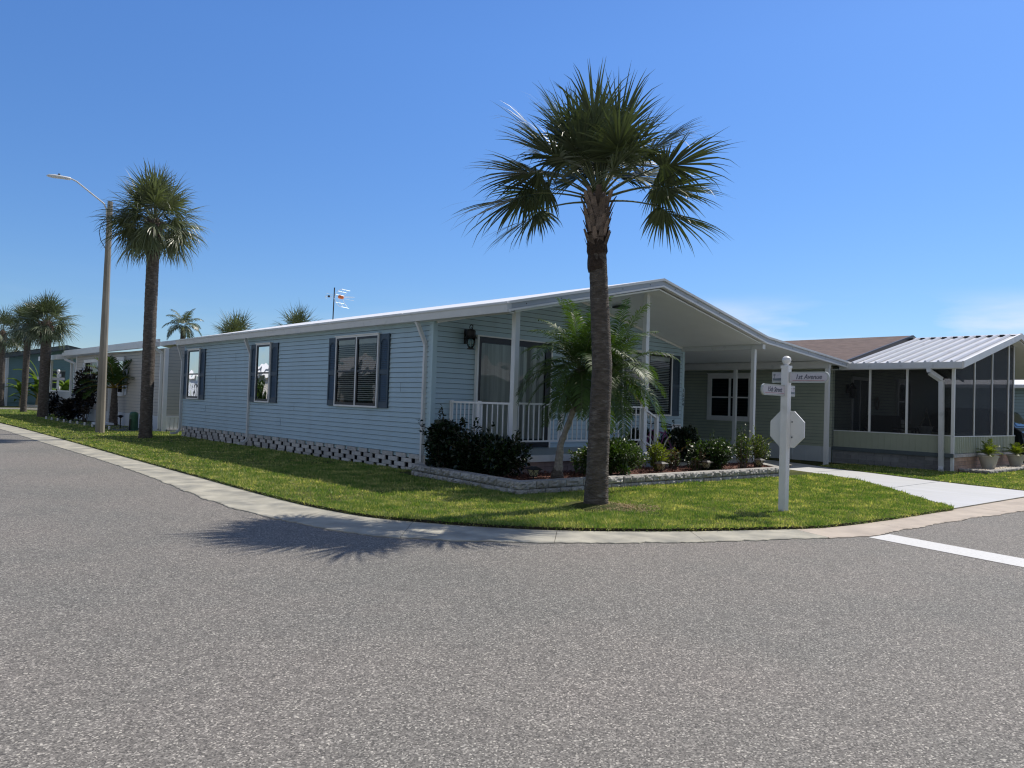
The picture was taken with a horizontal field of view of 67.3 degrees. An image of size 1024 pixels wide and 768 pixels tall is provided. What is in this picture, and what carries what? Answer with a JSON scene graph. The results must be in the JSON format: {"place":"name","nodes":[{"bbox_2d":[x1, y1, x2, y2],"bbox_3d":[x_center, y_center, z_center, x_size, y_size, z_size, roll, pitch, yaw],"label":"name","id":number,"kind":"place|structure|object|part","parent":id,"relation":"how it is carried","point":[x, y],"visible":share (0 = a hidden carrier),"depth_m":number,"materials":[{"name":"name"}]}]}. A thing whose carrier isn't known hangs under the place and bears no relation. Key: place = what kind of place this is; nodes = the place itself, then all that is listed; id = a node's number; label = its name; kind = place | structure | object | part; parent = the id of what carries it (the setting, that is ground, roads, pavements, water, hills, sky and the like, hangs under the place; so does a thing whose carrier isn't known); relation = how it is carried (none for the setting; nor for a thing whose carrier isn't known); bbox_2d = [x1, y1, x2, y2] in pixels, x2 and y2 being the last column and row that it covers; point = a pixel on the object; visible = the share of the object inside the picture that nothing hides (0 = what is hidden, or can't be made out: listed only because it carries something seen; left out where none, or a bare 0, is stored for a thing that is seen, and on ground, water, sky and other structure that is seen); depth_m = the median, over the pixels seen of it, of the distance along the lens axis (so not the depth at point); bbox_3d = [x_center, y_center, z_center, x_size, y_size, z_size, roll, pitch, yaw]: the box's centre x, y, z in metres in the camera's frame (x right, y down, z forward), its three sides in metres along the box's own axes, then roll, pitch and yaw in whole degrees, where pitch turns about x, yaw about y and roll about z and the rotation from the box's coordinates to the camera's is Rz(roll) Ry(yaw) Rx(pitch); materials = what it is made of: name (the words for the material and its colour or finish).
{"place":"outdoors","nodes":[
{"label":"outdoors","id":0,"kind":"place"},
{"bbox_2d":[0,406,19,407],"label":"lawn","id":1,"kind":"structure","parent":0,"point":[9,407],"depth_m":53.43,"materials":[{"name":"green plant"}]},
{"bbox_2d":[0,305,22,405],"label":"sabal palm","id":2,"kind":"object","parent":1,"relation":"on","point":[4,342],"visible":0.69,"depth_m":54.19,"materials":[{"name":"green plant"}]},
{"bbox_2d":[5,336,35,352],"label":"sabal palm","id":3,"kind":"object","parent":1,"relation":"on","point":[16,349],"visible":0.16,"depth_m":65.37,"materials":[{"name":"green plant"}]},
{"bbox_2d":[6,378,35,406],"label":"tropical plant","id":4,"kind":"object","parent":1,"relation":"on","point":[18,386],"visible":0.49,"depth_m":55.22,"materials":[{"name":"green plant"}]},
{"bbox_2d":[8,360,56,404],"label":"tropical plant","id":5,"kind":"object","parent":1,"relation":"on","point":[35,385],"visible":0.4,"depth_m":55.57,"materials":[{"name":"green plant"}]},
{"bbox_2d":[4,345,81,405],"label":"teal house","id":6,"kind":"structure","parent":1,"relation":"on","point":[13,360],"depth_m":57.32,"materials":[{"name":"plastic"}]},
{"bbox_2d":[52,368,67,388],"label":"window","id":7,"kind":"structure","parent":6,"relation":"in","point":[63,371],"depth_m":58.97,"materials":[{"name":"glass"}]},
{"bbox_2d":[52,373,72,390],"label":"tropical plant","id":8,"kind":"object","parent":1,"relation":"on","point":[63,385],"visible":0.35,"depth_m":56.84,"materials":[{"name":"green plant"}]},
{"bbox_2d":[27,405,37,407],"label":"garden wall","id":9,"kind":"structure","parent":0,"point":[31,406],"depth_m":54.23,"materials":[{"name":"grey concrete"}]},
{"bbox_2d":[0,409,953,530],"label":"lawn","id":10,"kind":"structure","parent":0,"point":[793,472],"depth_m":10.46,"materials":[{"name":"plant"}]},
{"bbox_2d":[0,296,54,411],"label":"sabal palm","id":11,"kind":"object","parent":10,"relation":"on","point":[25,374],"visible":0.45,"depth_m":43.15,"materials":[{"name":"green plant"}]},
{"bbox_2d":[9,288,80,416],"bbox_3d":[-22.172,-1.503,36.601,3.240,6.211,3.243,3,-2,-42],"label":"sabal palm","id":12,"kind":"object","parent":10,"relation":"on","point":[46,329],"visible":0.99,"depth_m":36.34,"materials":[{"name":"green plant"}]},
{"bbox_2d":[37,389,59,414],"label":"shrub","id":13,"kind":"object","parent":10,"relation":"on","point":[54,400],"visible":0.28,"depth_m":37.87,"materials":[{"name":"green plant"}]},
{"bbox_2d":[37,369,64,389],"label":"street sign post","id":14,"kind":"object","parent":10,"relation":"on","point":[58,378],"visible":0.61,"depth_m":48.45,"materials":[{"name":"white metal"}]},
{"bbox_2d":[46,173,112,432],"bbox_3d":[-13.746,-2.495,24.259,1.928,8.137,0.280,3,-2,-30],"label":"street lamp","id":15,"kind":"object","parent":10,"relation":"on","point":[101,397],"visible":0.83,"depth_m":24.57,"materials":[{"name":"concrete"}]},
{"bbox_2d":[44,418,138,430],"bbox_3d":[-16.970,1.613,30.953,1.250,0.060,12.300,3,-2,-42],"label":"gravel bed","id":16,"kind":"object","parent":10,"relation":"on","point":[123,429],"visible":0.29,"depth_m":28.45,"materials":[{"name":"white gravel"}]},
{"bbox_2d":[52,395,88,420],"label":"shrub","id":17,"kind":"object","parent":16,"relation":"on","point":[65,408],"visible":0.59,"depth_m":32.75,"materials":[{"name":"green plant"}]},
{"bbox_2d":[70,367,97,421],"bbox_3d":[-17.573,0.460,31.785,1.107,2.383,1.670,3,-2,-42],"label":"shrub","id":18,"kind":"object","parent":16,"relation":"on","point":[81,403],"visible":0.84,"depth_m":31.60,"materials":[{"name":"green plant"}]},
{"bbox_2d":[91,422,113,426],"bbox_3d":[-14.648,1.470,27.525,0.500,0.180,0.900,3,-2,-42],"label":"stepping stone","id":19,"kind":"object","parent":16,"relation":"on","point":[107,423],"visible":0.36,"depth_m":27.35,"materials":[{"name":"grey stone"}]},
{"bbox_2d":[76,355,134,425],"bbox_3d":[-15.239,0.267,29.490,2.594,2.797,2.452,3,-2,-42],"label":"feather palm","id":20,"kind":"object","parent":16,"relation":"on","point":[117,376],"visible":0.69,"depth_m":29.43,"materials":[{"name":"green plant"}]},
{"bbox_2d":[38,339,184,431],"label":"beige house","id":21,"kind":"structure","parent":10,"relation":"on","point":[167,376],"depth_m":28.74,"materials":[{"name":"plastic"}]},
{"bbox_2d":[84,359,98,393],"bbox_3d":[-18.385,-0.308,33.574,0.090,1.540,2.340,3,-2,-42],"label":"window","id":22,"kind":"structure","parent":21,"relation":"in","point":[95,362],"depth_m":33.50,"materials":[{"name":"white paint"}]},
{"bbox_2d":[116,357,125,395],"bbox_3d":[-15.406,-0.296,30.268,0.090,1.540,1.040,3,-2,-42],"label":"window","id":23,"kind":"structure","parent":21,"relation":"in","point":[120,392],"depth_m":30.19,"materials":[{"name":"white paint"}]},
{"bbox_2d":[128,412,138,429],"bbox_3d":[-13.105,1.304,26.627,0.335,0.705,0.310,3,-2,-42],"label":"utility pedestal","id":24,"kind":"object","parent":10,"relation":"on","point":[133,420],"visible":0.87,"depth_m":26.52,"materials":[{"name":"green metal"}]},
{"bbox_2d":[85,158,211,438],"bbox_3d":[-10.547,-2.515,22.506,3.501,8.263,3.399,3,-2,-42],"label":"sabal palm","id":25,"kind":"object","parent":10,"relation":"on","point":[151,239],"visible":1,"depth_m":22.30,"materials":[{"name":"green plant"}]},
{"bbox_2d":[162,308,203,340],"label":"queen palm","id":26,"kind":"object","parent":10,"relation":"on","point":[184,330],"visible":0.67,"depth_m":44.74,"materials":[{"name":"green plant"}]},
{"bbox_2d":[211,309,257,334],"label":"sabal palm","id":27,"kind":"object","parent":10,"relation":"on","point":[237,325],"visible":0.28,"depth_m":44.64,"materials":[{"name":"green plant"}]},
{"bbox_2d":[272,303,323,325],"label":"sabal palm","id":28,"kind":"object","parent":10,"relation":"on","point":[295,318],"visible":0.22,"depth_m":45.19,"materials":[{"name":"green plant"}]},
{"bbox_2d":[28,428,952,531],"bbox_3d":[-6.451,1.554,15.793,26.797,0.088,6.541,1,-2,32],"label":"grass fringe","id":29,"kind":"object","parent":10,"relation":"on","point":[362,512],"depth_m":9.89,"materials":[{"name":"green plant"}]},
{"bbox_2d":[170,278,851,474],"bbox_3d":[-0.740,-0.040,22.549,12.634,4.014,15.745,3,-2,-42],"label":"mobile home","id":30,"kind":"object","parent":10,"relation":"on","point":[371,389],"visible":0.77,"depth_m":16.72,"materials":[{"name":"blue plastic"}]},
{"bbox_2d":[186,348,201,398],"bbox_3d":[-9.741,-0.313,23.527,0.090,1.545,1.040,3,-2,-42],"label":"window","id":31,"kind":"structure","parent":30,"relation":"in","point":[193,360],"depth_m":23.54,"materials":[{"name":"glass"}]},
{"bbox_2d":[254,342,272,402],"bbox_3d":[-6.424,-0.296,19.846,0.090,1.535,0.890,3,-2,-42],"label":"window","id":32,"kind":"structure","parent":30,"relation":"in","point":[261,389],"depth_m":19.85,"materials":[{"name":"glass"}]},
{"bbox_2d":[325,288,352,318],"bbox_3d":[-5.236,-2.410,23.391,0.855,1.026,0.278,2,-2,-23],"label":"tv antenna","id":33,"kind":"object","parent":30,"relation":"attached to","point":[341,297],"visible":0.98,"depth_m":23.34,"materials":[{"name":"silver metal"}]},
{"bbox_2d":[333,332,381,407],"bbox_3d":[-3.325,-0.285,16.406,0.090,1.543,1.790,3,-2,-42],"label":"window","id":34,"kind":"structure","parent":30,"relation":"in","point":[358,363],"depth_m":16.37,"materials":[{"name":"glass"}]},
{"bbox_2d":[464,324,476,349],"bbox_3d":[-0.813,-0.907,14.862,0.288,0.486,0.241,1,-2,25],"label":"wall lantern","id":35,"kind":"object","parent":30,"relation":"attached to","point":[470,334],"depth_m":14.81,"materials":[{"name":"black metal"}]},
{"bbox_2d":[622,349,673,415],"bbox_3d":[3.306,-0.014,18.727,1.960,1.563,0.090,3,-2,-42],"label":"window","id":36,"kind":"structure","parent":30,"relation":"in","point":[667,365],"depth_m":19.07,"materials":[{"name":"glass"}]},
{"bbox_2d":[559,501,634,511],"bbox_3d":[1.133,1.638,10.409,1.240,0.065,1.240,3,-2,-42],"label":"soil patch","id":37,"kind":"object","parent":10,"relation":"on","point":[582,505],"visible":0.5,"depth_m":10.17,"materials":[{"name":"brown soil"}]},
{"bbox_2d":[447,58,742,504],"bbox_3d":[1.048,-1.289,10.484,2.769,5.862,4.016,7,-5,-73],"label":"sabal palm","id":38,"kind":"object","parent":37,"relation":"on","point":[598,138],"visible":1,"depth_m":10.32,"materials":[{"name":"green plant"}]},
{"bbox_2d":[411,462,789,494],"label":"planter wall","id":39,"kind":"structure","parent":10,"relation":"on","point":[515,486],"depth_m":13.01,"materials":[{"name":"grey stone"}]},
{"bbox_2d":[446,461,770,479],"bbox_3d":[2.307,1.695,15.613,8.450,0.001,3.300,3,-2,-42],"label":"mulch bed","id":40,"kind":"object","parent":39,"relation":"in","point":[522,476],"visible":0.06,"depth_m":14.32,"materials":[{"name":"brown wood"}]},
{"bbox_2d":[418,404,473,468],"bbox_3d":[-1.220,0.965,13.711,1.042,1.227,1.041,3,-2,-42],"label":"shrub","id":41,"kind":"object","parent":40,"relation":"on","point":[438,448],"visible":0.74,"depth_m":13.59,"materials":[{"name":"green plant"}]},
{"bbox_2d":[442,417,494,473],"bbox_3d":[-0.672,1.068,13.259,1.156,1.013,0.912,1,-2,18],"label":"shrub","id":42,"kind":"object","parent":40,"relation":"on","point":[464,453],"visible":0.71,"depth_m":13.06,"materials":[{"name":"green plant"}]},
{"bbox_2d":[472,429,532,476],"bbox_3d":[-0.154,1.152,12.766,0.999,0.829,0.956,2,-1,-13],"label":"shrub","id":43,"kind":"object","parent":40,"relation":"on","point":[503,461],"visible":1,"depth_m":12.61,"materials":[{"name":"green plant"}]},
{"bbox_2d":[525,466,542,479],"bbox_3d":[0.337,1.438,12.127,0.205,0.280,0.205,3,-2,-42],"label":"path light","id":44,"kind":"object","parent":40,"relation":"on","point":[533,471],"visible":0.91,"depth_m":12.09,"materials":[{"name":"black metal"}]},
{"bbox_2d":[515,296,680,478],"bbox_3d":[1.315,0.093,12.641,2.821,3.139,2.418,3,-2,-42],"label":"date palm","id":45,"kind":"object","parent":40,"relation":"on","point":[576,386],"visible":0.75,"depth_m":12.41,"materials":[{"name":"green plant"}]},
{"bbox_2d":[567,428,649,475],"bbox_3d":[1.710,1.197,13.669,1.160,0.871,1.682,1,-2,26],"label":"shrub","id":46,"kind":"object","parent":40,"relation":"on","point":[621,450],"visible":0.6,"depth_m":13.47,"materials":[{"name":"green plant"}]},
{"bbox_2d":[612,458,634,474],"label":"shrub","id":47,"kind":"object","parent":40,"relation":"on","point":[624,467],"visible":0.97,"depth_m":13.22,"materials":[{"name":"green plant"}]},
{"bbox_2d":[641,432,674,471],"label":"shrub","id":48,"kind":"object","parent":40,"relation":"on","point":[657,452],"visible":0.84,"depth_m":14.76,"materials":[{"name":"green plant"}]},
{"bbox_2d":[653,461,667,472],"bbox_3d":[2.752,1.569,14.223,0.205,0.280,0.205,3,-2,-42],"label":"path light","id":49,"kind":"object","parent":40,"relation":"on","point":[661,466],"visible":0.98,"depth_m":14.19,"materials":[{"name":"silver metal"}]},
{"bbox_2d":[664,441,689,469],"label":"shrub","id":50,"kind":"object","parent":40,"relation":"on","point":[675,462],"visible":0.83,"depth_m":15.32,"materials":[{"name":"green plant"}]},
{"bbox_2d":[659,420,702,461],"bbox_3d":[3.952,1.386,18.539,1.434,1.047,1.032,3,-2,-42],"label":"shrub","id":51,"kind":"object","parent":40,"relation":"on","point":[682,434],"visible":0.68,"depth_m":18.33,"materials":[{"name":"green plant"}]},
{"bbox_2d":[688,450,709,470],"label":"shrub","id":52,"kind":"object","parent":40,"relation":"on","point":[697,460],"visible":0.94,"depth_m":15.09,"materials":[{"name":"green plant"}]},
{"bbox_2d":[699,460,713,469],"bbox_3d":[3.791,1.622,15.025,0.205,0.280,0.205,3,-2,-42],"label":"path light","id":53,"kind":"object","parent":40,"relation":"on","point":[707,463],"visible":0.94,"depth_m":14.99,"materials":[{"name":"silver metal"}]},
{"bbox_2d":[684,428,739,470],"bbox_3d":[3.985,1.319,15.503,1.081,0.864,0.962,3,-2,-28],"label":"shrub","id":54,"kind":"object","parent":40,"relation":"on","point":[719,453],"visible":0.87,"depth_m":15.33,"materials":[{"name":"green plant"}]},
{"bbox_2d":[733,424,753,468],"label":"shrub","id":55,"kind":"object","parent":40,"relation":"on","point":[742,451],"visible":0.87,"depth_m":16.17,"materials":[{"name":"green plant"}]},
{"bbox_2d":[753,458,765,467],"bbox_3d":[5.187,1.695,16.148,0.205,0.280,0.205,3,-2,-42],"label":"path light","id":56,"kind":"object","parent":40,"relation":"on","point":[759,462],"visible":0.94,"depth_m":16.11,"materials":[{"name":"silver metal"}]},
{"bbox_2d":[747,425,773,467],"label":"shrub","id":57,"kind":"object","parent":40,"relation":"on","point":[758,451],"visible":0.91,"depth_m":16.68,"materials":[{"name":"green plant"}]},
{"bbox_2d":[592,502,662,512],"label":"dry grass","id":58,"kind":"structure","parent":10,"relation":"on","point":[627,505],"depth_m":10.27,"materials":[{"name":"beige plant"}]},
{"bbox_2d":[760,356,829,510],"bbox_3d":[3.713,0.697,10.438,0.903,2.173,0.683,2,-1,1],"label":"street sign post","id":59,"kind":"object","parent":10,"relation":"on","point":[787,428],"visible":0.99,"depth_m":10.50,"materials":[{"name":"white paint"}]},
{"bbox_2d":[0,408,1023,767],"bbox_3d":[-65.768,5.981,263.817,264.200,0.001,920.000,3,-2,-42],"label":"road","id":60,"kind":"structure","parent":0,"point":[148,622],"depth_m":4.48,"materials":[{"name":"grey asphalt"}]},
{"bbox_2d":[0,423,827,543],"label":"kerb","id":61,"kind":"structure","parent":60,"relation":"on","point":[231,497],"depth_m":8.64,"materials":[{"name":"concrete"}]},
{"bbox_2d":[796,498,1023,538],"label":"kerb","id":62,"kind":"structure","parent":60,"relation":"on","point":[879,528],"depth_m":10.18,"materials":[{"name":"beige concrete"}]},
{"bbox_2d":[870,534,1023,566],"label":"stop line","id":63,"kind":"object","parent":60,"relation":"on","point":[999,558],"visible":1,"depth_m":8.13,"materials":[{"name":"paint"}]},
{"bbox_2d":[0,0,1023,352],"label":"sky","id":64,"kind":"structure","parent":0,"point":[876,186],"materials":[{"name":"blue"}]},
{"bbox_2d":[665,459,694,465],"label":"garden path","id":65,"kind":"structure","parent":0,"point":[683,463],"depth_m":17.92,"materials":[{"name":"grey stone"}]},
{"bbox_2d":[627,427,660,453],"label":"shrub","id":66,"kind":"object","parent":65,"relation":"on","point":[637,434],"visible":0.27,"depth_m":18.10,"materials":[{"name":"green plant"}]},
{"bbox_2d":[636,422,678,462],"bbox_3d":[3.368,1.346,17.823,0.723,0.975,1.549,1,-2,26],"label":"shrub","id":67,"kind":"object","parent":65,"relation":"on","point":[666,426],"visible":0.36,"depth_m":17.90,"materials":[{"name":"plant"}]},
{"bbox_2d":[685,456,1023,508],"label":"driveway","id":68,"kind":"structure","parent":0,"point":[957,496],"depth_m":14.82,"materials":[{"name":"concrete"}]},
{"bbox_2d":[739,455,1023,490],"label":"lawn","id":69,"kind":"structure","parent":0,"point":[816,463],"depth_m":18.88,"materials":[{"name":"plant"}]},
{"bbox_2d":[831,333,1023,471],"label":"sunroom","id":70,"kind":"structure","parent":69,"relation":"on","point":[941,404],"depth_m":20.39,"materials":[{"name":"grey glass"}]},
{"bbox_2d":[959,466,1023,473],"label":"planter wall","id":71,"kind":"structure","parent":69,"relation":"on","point":[993,470],"depth_m":19.23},
{"bbox_2d":[1014,412,1023,454],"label":"parked car","id":72,"kind":"object","parent":69,"relation":"on","point":[1019,427],"visible":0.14,"depth_m":23.81,"materials":[{"name":"paint"}]},
{"bbox_3d":[16.109,1.135,24.513,1.300,0.400,0.310,3,-2,-42],"label":"rear window","id":73,"kind":"part","parent":72,"relation":"part of","materials":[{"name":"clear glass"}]},
{"bbox_2d":[1014,380,1023,418],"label":"blue house","id":74,"kind":"structure","parent":0,"point":[1019,397],"depth_m":27.15,"materials":[{"name":"plastic"}]},
{"label":"pebble bed","id":75,"kind":"structure","parent":0,"visible":0},
{"bbox_2d":[977,438,1002,468],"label":"potted plant","id":76,"kind":"object","parent":75,"relation":"on","point":[989,460],"visible":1,"depth_m":19.85,"materials":[{"name":"green plant"}]},
{"bbox_2d":[967,463,1023,469],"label":"pebbles","id":77,"kind":"object","parent":75,"relation":"on","point":[997,467],"visible":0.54,"depth_m":20.46,"materials":[{"name":"white gravel"}]},
{"bbox_2d":[1003,442,1023,466],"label":"potted plant","id":78,"kind":"object","parent":77,"relation":"on","point":[1015,459],"visible":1,"depth_m":21.27,"materials":[{"name":"green plant"}]},
{"label":"ground","id":79,"kind":"structure","parent":0,"visible":0},
{"bbox_2d":[683,335,915,461],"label":"sage house","id":80,"kind":"structure","parent":79,"relation":"on","point":[708,402],"depth_m":23.36,"materials":[{"name":"plastic"}]},
{"bbox_2d":[707,373,750,421],"bbox_3d":[6.734,0.401,23.823,0.090,1.475,1.620,3,-2,-42],"label":"window","id":81,"kind":"structure","parent":80,"relation":"in","point":[720,385],"depth_m":23.90,"materials":[{"name":"black glass"}]}
]}

